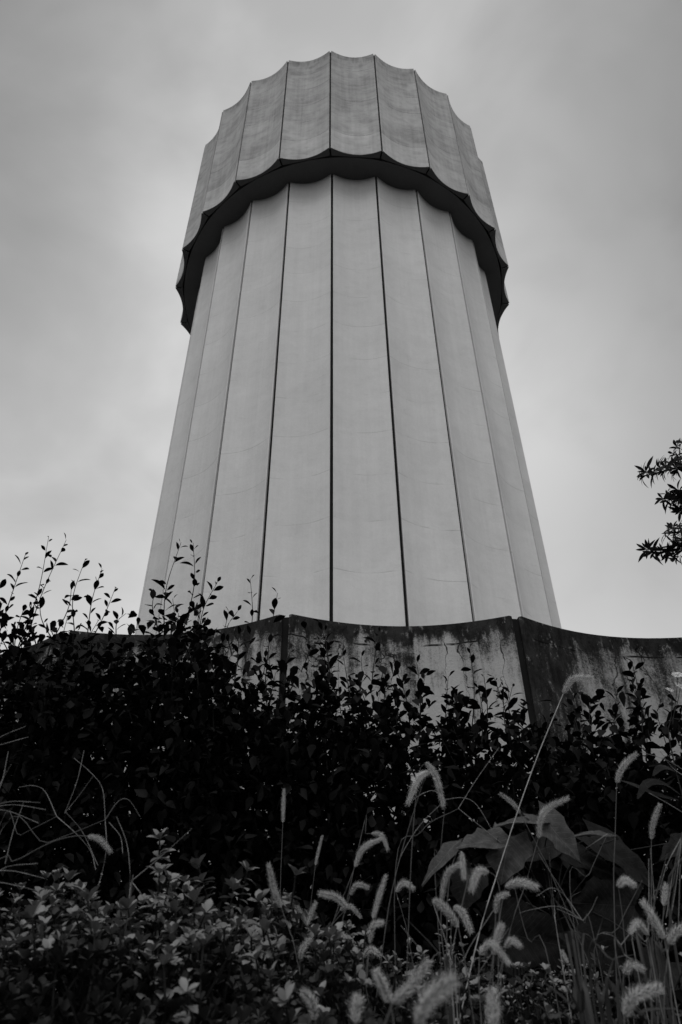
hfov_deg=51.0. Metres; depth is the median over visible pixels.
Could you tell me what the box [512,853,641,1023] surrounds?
grass tuft
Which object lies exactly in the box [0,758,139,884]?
finger grass
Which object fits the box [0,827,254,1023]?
azalea shrub
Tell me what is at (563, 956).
foxtail grass
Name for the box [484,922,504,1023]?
foxtail grass
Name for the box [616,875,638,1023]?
foxtail grass
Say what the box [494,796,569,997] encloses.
foxtail grass
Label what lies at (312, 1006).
foxtail grass
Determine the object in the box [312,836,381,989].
foxtail grass
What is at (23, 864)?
finger grass
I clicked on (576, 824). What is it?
evergreen shrub
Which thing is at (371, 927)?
foxtail grass
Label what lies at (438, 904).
foxtail grass
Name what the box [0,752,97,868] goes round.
finger grass
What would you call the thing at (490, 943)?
foxtail grass
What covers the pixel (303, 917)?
foxtail grass
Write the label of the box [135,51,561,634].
water tower
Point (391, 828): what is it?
evergreen shrub
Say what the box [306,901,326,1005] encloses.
foxtail grass
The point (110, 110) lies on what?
sky
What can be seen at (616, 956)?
finger grass
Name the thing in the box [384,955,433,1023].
foxtail grass
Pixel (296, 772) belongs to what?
evergreen shrub
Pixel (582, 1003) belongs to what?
grass tuft
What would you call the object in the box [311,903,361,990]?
foxtail grass
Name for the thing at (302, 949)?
foxtail grass
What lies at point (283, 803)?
foxtail grass
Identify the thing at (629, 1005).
foxtail grass
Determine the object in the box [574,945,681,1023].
azalea shrub
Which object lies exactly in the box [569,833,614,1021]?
finger grass
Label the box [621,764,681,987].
leafy weed
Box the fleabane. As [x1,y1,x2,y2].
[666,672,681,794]
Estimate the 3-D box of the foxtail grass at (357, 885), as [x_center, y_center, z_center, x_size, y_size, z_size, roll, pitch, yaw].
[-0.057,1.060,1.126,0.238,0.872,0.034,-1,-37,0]
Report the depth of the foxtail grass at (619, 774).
1.31 m
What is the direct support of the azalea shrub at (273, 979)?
on the ground
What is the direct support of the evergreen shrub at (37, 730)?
on the ground
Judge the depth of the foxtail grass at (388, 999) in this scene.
0.62 m
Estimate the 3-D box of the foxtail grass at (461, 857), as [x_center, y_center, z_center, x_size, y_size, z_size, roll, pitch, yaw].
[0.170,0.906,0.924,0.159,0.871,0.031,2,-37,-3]
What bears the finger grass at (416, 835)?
on the ground
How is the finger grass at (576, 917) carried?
on the ground
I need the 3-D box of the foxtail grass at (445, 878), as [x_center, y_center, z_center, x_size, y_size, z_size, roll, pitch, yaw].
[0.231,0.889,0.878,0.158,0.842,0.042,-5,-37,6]
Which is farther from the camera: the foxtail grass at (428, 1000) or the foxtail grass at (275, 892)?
the foxtail grass at (275, 892)
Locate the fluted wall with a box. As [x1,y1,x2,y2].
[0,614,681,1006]
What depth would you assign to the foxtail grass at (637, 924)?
0.85 m
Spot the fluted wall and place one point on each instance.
(534, 662)
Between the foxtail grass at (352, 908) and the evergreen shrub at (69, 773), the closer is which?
the foxtail grass at (352, 908)
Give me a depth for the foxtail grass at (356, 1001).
0.66 m
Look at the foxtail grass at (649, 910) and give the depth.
0.95 m
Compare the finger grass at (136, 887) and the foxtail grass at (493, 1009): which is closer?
the foxtail grass at (493, 1009)
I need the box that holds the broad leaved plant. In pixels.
[422,801,681,995]
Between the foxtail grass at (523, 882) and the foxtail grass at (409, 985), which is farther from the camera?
the foxtail grass at (523, 882)
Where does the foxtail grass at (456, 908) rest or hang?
on the ground
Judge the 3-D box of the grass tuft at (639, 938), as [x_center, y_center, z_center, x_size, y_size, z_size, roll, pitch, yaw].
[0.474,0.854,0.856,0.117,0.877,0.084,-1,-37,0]
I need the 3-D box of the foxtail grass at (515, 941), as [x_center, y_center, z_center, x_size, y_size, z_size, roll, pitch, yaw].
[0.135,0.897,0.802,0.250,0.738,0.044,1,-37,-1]
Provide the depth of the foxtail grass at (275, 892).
1.11 m
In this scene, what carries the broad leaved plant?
on the ground
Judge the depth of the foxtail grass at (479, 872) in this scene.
1.07 m
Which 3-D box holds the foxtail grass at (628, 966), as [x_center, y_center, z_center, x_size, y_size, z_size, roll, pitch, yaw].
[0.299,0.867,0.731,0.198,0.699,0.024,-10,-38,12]
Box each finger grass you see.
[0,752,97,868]
[0,754,45,822]
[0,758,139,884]
[0,802,84,891]
[113,828,191,1013]
[394,748,500,1007]
[401,790,490,993]
[520,888,603,986]
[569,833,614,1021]
[603,929,640,1023]
[642,751,681,811]
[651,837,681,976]
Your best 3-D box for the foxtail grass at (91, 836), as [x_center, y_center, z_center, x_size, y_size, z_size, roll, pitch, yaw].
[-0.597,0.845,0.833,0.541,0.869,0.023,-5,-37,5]
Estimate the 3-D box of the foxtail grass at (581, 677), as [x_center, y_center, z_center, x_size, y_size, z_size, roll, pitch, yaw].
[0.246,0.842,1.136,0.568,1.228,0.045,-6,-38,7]
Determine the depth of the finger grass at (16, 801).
1.17 m
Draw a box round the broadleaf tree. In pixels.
[635,439,681,565]
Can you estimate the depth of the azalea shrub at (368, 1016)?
1.12 m
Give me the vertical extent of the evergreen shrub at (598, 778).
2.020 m
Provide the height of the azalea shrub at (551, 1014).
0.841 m
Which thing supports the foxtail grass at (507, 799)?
on the ground
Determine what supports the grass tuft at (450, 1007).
on the ground
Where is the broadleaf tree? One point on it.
(674, 496)
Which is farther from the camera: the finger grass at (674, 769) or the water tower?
the water tower
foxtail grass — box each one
[0,833,111,861]
[266,862,307,1008]
[280,789,285,896]
[294,904,321,1000]
[297,937,312,1014]
[299,987,319,1023]
[303,835,322,969]
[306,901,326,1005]
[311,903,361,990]
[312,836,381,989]
[317,889,347,937]
[342,881,369,921]
[343,815,388,918]
[347,991,365,1023]
[362,945,382,1001]
[366,874,387,987]
[366,919,385,976]
[372,965,394,1023]
[374,770,429,1014]
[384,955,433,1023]
[395,879,421,1008]
[405,762,446,1002]
[411,965,461,1023]
[432,897,474,1023]
[439,861,460,993]
[446,850,467,1014]
[450,904,472,1023]
[460,673,593,1017]
[468,866,499,1014]
[478,938,511,1023]
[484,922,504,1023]
[484,984,503,1023]
[492,891,509,987]
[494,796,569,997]
[498,793,614,1023]
[498,875,539,924]
[499,935,523,1015]
[560,949,571,1017]
[613,751,637,1019]
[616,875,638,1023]
[621,981,665,1023]
[622,959,646,1020]
[628,917,652,1023]
[638,897,673,1023]
[648,802,660,1023]
[658,881,669,1023]
[663,922,681,1023]
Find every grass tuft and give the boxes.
[401,876,508,1023]
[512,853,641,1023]
[539,946,673,1023]
[632,834,681,1023]
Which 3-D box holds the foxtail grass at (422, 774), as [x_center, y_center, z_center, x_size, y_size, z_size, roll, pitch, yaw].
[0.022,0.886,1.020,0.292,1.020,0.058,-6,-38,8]
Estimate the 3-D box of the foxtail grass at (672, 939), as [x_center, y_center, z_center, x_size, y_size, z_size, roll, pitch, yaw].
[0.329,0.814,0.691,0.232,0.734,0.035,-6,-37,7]
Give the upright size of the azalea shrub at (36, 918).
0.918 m
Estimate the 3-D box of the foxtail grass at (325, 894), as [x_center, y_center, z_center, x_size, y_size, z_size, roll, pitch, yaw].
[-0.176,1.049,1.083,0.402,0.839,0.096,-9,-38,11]
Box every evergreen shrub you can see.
[0,533,127,1023]
[0,539,259,1023]
[54,575,406,1022]
[228,619,594,1023]
[376,643,681,1023]
[511,656,681,1023]
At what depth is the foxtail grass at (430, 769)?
1.27 m
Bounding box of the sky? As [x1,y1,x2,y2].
[0,0,681,653]
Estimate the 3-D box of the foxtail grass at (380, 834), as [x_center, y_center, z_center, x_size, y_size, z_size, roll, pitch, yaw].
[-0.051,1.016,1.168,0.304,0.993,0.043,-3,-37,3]
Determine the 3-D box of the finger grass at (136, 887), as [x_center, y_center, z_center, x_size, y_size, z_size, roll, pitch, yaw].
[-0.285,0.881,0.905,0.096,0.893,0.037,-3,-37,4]
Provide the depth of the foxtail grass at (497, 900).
1.05 m
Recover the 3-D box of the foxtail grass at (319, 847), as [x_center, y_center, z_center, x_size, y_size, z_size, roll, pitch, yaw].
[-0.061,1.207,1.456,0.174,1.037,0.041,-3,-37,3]
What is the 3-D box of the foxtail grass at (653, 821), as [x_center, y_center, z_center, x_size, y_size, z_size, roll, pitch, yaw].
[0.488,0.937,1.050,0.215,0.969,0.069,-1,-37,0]
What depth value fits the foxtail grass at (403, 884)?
1.33 m
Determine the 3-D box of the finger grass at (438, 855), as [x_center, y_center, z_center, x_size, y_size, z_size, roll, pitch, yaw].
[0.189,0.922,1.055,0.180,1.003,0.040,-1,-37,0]
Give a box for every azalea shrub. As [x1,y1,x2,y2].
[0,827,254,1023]
[0,866,124,1023]
[146,860,362,1023]
[305,919,546,1023]
[452,942,681,1023]
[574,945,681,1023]
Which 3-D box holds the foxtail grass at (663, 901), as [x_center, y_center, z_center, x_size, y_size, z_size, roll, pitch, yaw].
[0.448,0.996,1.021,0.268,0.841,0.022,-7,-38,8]
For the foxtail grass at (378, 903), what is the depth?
1.20 m

